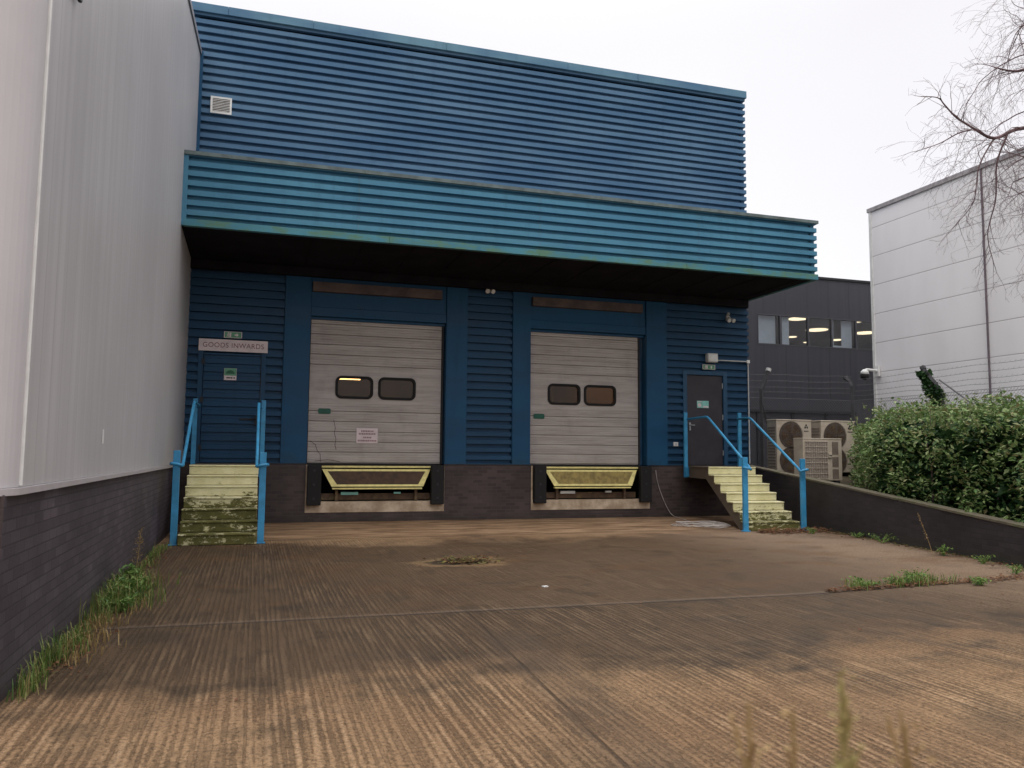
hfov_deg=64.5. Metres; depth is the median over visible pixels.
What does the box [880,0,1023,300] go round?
bare tree
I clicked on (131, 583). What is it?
weed
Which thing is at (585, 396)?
loading door
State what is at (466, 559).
fallen leaves
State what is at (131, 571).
weed
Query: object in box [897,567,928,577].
weed
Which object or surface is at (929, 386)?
ivy
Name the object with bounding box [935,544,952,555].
weed
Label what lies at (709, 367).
exit sign
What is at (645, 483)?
dock bumper
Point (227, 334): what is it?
exit sign
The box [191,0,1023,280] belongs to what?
sky
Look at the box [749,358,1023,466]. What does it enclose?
chain link fence
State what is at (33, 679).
grass
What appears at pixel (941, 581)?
fallen leaves
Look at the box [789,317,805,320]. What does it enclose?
ceiling light
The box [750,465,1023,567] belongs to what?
retaining wall
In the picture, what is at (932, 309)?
white warehouse
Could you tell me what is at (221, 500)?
concrete steps
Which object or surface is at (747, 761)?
seed stalk
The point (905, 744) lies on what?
seed stalk
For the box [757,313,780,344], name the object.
window
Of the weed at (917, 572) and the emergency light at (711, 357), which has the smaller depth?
the weed at (917, 572)
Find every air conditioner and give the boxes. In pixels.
[766,419,811,473]
[793,438,841,482]
[811,420,854,475]
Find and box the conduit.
[718,360,749,463]
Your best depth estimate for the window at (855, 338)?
29.26 m
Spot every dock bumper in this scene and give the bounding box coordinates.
[306,465,321,505]
[430,465,444,503]
[533,466,546,502]
[639,466,651,501]
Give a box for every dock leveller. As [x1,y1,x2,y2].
[321,465,430,500]
[546,466,638,499]
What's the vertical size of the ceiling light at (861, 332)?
0.065 m
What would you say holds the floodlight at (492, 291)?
attached to the warehouse at (368, 217)
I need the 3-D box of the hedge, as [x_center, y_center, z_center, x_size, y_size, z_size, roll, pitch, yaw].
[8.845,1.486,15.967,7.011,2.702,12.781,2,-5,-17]
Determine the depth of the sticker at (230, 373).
17.08 m
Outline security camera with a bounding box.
[860,366,879,379]
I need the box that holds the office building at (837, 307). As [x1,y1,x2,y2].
[747,277,874,467]
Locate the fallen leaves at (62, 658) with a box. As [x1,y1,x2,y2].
[40,547,168,676]
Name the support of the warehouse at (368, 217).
on the ground at (334, 644)
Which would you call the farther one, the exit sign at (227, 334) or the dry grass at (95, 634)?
the exit sign at (227, 334)
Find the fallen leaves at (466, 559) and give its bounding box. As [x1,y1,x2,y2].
[419,555,499,565]
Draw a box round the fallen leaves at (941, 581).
[824,572,1023,591]
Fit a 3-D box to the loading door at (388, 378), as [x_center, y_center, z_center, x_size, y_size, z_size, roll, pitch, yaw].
[-3.033,0.140,18.158,3.025,3.350,0.100,2,-5,-17]
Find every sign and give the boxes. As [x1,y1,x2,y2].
[198,338,267,352]
[224,331,241,338]
[702,364,714,369]
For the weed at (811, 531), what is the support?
on the ground at (334, 644)
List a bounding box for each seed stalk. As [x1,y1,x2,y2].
[131,529,147,566]
[719,672,790,767]
[778,703,801,767]
[821,670,867,767]
[878,710,936,767]
[917,513,932,553]
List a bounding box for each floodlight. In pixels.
[486,289,494,293]
[726,312,735,322]
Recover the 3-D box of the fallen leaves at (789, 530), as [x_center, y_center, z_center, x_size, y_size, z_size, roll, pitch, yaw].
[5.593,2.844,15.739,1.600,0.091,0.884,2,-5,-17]
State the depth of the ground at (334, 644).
5.91 m
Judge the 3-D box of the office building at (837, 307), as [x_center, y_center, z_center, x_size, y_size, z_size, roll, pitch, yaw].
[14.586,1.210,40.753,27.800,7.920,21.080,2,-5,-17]
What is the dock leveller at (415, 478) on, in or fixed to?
on the warehouse at (368, 217)
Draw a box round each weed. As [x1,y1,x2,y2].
[100,593,146,611]
[104,575,156,602]
[115,562,142,581]
[805,527,816,533]
[841,576,884,586]
[851,532,864,537]
[857,533,895,542]
[879,573,913,583]
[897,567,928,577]
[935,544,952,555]
[969,576,991,585]
[972,554,995,563]
[1007,564,1023,573]
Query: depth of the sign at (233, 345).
17.10 m
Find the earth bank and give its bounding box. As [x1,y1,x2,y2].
[840,476,1023,522]
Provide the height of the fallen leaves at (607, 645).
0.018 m
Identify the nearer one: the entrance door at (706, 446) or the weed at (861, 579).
the weed at (861, 579)
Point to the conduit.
(747, 361)
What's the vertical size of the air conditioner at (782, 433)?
1.495 m
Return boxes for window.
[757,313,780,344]
[780,315,808,346]
[808,317,832,347]
[832,318,856,349]
[856,320,871,350]
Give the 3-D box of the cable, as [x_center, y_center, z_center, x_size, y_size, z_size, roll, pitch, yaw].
[3.749,2.521,18.124,1.188,1.127,3.346,2,-5,-14]
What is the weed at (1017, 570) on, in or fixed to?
on the ground at (334, 644)
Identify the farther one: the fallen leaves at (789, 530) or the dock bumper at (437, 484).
the dock bumper at (437, 484)
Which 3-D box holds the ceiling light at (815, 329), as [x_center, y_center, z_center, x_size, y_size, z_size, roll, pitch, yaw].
[12.140,-2.177,32.297,0.900,0.065,0.886,2,-5,-17]
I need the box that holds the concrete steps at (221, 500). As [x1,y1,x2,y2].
[168,398,268,545]
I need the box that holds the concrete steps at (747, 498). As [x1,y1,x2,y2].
[683,412,808,531]
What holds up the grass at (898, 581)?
on the ground at (334, 644)
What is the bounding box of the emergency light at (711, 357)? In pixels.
[705,353,717,362]
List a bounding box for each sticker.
[224,368,236,379]
[697,401,708,407]
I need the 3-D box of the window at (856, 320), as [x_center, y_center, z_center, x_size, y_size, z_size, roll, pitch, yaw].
[12.935,-1.756,29.518,1.050,1.080,0.090,2,-5,-17]
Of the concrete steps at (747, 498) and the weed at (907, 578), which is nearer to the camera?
the weed at (907, 578)
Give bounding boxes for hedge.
[845,386,1023,522]
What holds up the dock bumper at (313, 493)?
attached to the warehouse at (368, 217)
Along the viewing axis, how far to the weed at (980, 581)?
9.39 m
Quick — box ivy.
[915,368,944,405]
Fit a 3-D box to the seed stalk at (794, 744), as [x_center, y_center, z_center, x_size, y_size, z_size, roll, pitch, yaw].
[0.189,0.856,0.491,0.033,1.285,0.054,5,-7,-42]
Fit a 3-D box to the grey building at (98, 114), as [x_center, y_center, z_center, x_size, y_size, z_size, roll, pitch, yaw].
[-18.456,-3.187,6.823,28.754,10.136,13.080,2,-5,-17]
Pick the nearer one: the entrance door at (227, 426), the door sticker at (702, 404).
the entrance door at (227, 426)
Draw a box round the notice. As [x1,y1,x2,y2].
[356,428,377,442]
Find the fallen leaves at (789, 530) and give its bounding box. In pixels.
[754,526,838,534]
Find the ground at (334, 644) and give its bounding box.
[0,516,1023,767]
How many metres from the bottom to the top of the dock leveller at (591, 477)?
0.770 m
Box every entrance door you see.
[195,350,265,462]
[681,370,727,464]
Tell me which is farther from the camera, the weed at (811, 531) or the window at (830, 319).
the window at (830, 319)
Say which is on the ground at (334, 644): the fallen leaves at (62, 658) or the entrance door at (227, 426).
the fallen leaves at (62, 658)
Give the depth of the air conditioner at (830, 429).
21.80 m
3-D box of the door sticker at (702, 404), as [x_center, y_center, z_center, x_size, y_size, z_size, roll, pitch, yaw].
[4.809,0.513,20.436,0.330,0.180,0.010,2,-5,-17]
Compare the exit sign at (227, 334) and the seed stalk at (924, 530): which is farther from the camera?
the exit sign at (227, 334)
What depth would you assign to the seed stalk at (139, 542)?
8.85 m
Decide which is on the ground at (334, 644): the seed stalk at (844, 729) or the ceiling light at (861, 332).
the seed stalk at (844, 729)
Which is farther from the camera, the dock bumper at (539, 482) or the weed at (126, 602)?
the dock bumper at (539, 482)
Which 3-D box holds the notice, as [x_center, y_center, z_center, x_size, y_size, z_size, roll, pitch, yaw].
[-3.214,1.147,17.983,0.465,0.330,0.014,2,-5,-17]
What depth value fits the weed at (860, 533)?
14.91 m
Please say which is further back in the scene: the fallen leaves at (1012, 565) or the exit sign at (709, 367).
the exit sign at (709, 367)
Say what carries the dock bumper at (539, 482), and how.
attached to the warehouse at (368, 217)
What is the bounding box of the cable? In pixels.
[655,470,730,527]
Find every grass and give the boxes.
[6,540,180,702]
[37,598,150,667]
[841,573,959,590]
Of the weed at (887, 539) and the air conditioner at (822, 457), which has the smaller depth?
the weed at (887, 539)
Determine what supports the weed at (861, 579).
on the ground at (334, 644)
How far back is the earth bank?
19.88 m
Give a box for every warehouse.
[178,1,818,523]
[866,147,1023,480]
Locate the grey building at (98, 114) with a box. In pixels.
[0,0,201,701]
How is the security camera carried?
attached to the white warehouse at (932, 309)
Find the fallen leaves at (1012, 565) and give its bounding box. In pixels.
[822,529,1021,569]
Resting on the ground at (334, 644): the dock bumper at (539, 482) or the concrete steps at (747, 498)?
the concrete steps at (747, 498)
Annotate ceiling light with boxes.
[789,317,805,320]
[805,327,828,331]
[853,330,871,334]
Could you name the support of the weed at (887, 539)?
on the ground at (334, 644)
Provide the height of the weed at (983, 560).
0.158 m
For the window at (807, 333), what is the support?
in the office building at (837, 307)
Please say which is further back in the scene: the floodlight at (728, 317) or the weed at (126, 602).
the floodlight at (728, 317)
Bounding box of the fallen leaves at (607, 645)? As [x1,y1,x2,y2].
[85,541,1002,750]
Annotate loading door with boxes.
[306,319,443,465]
[530,332,639,466]

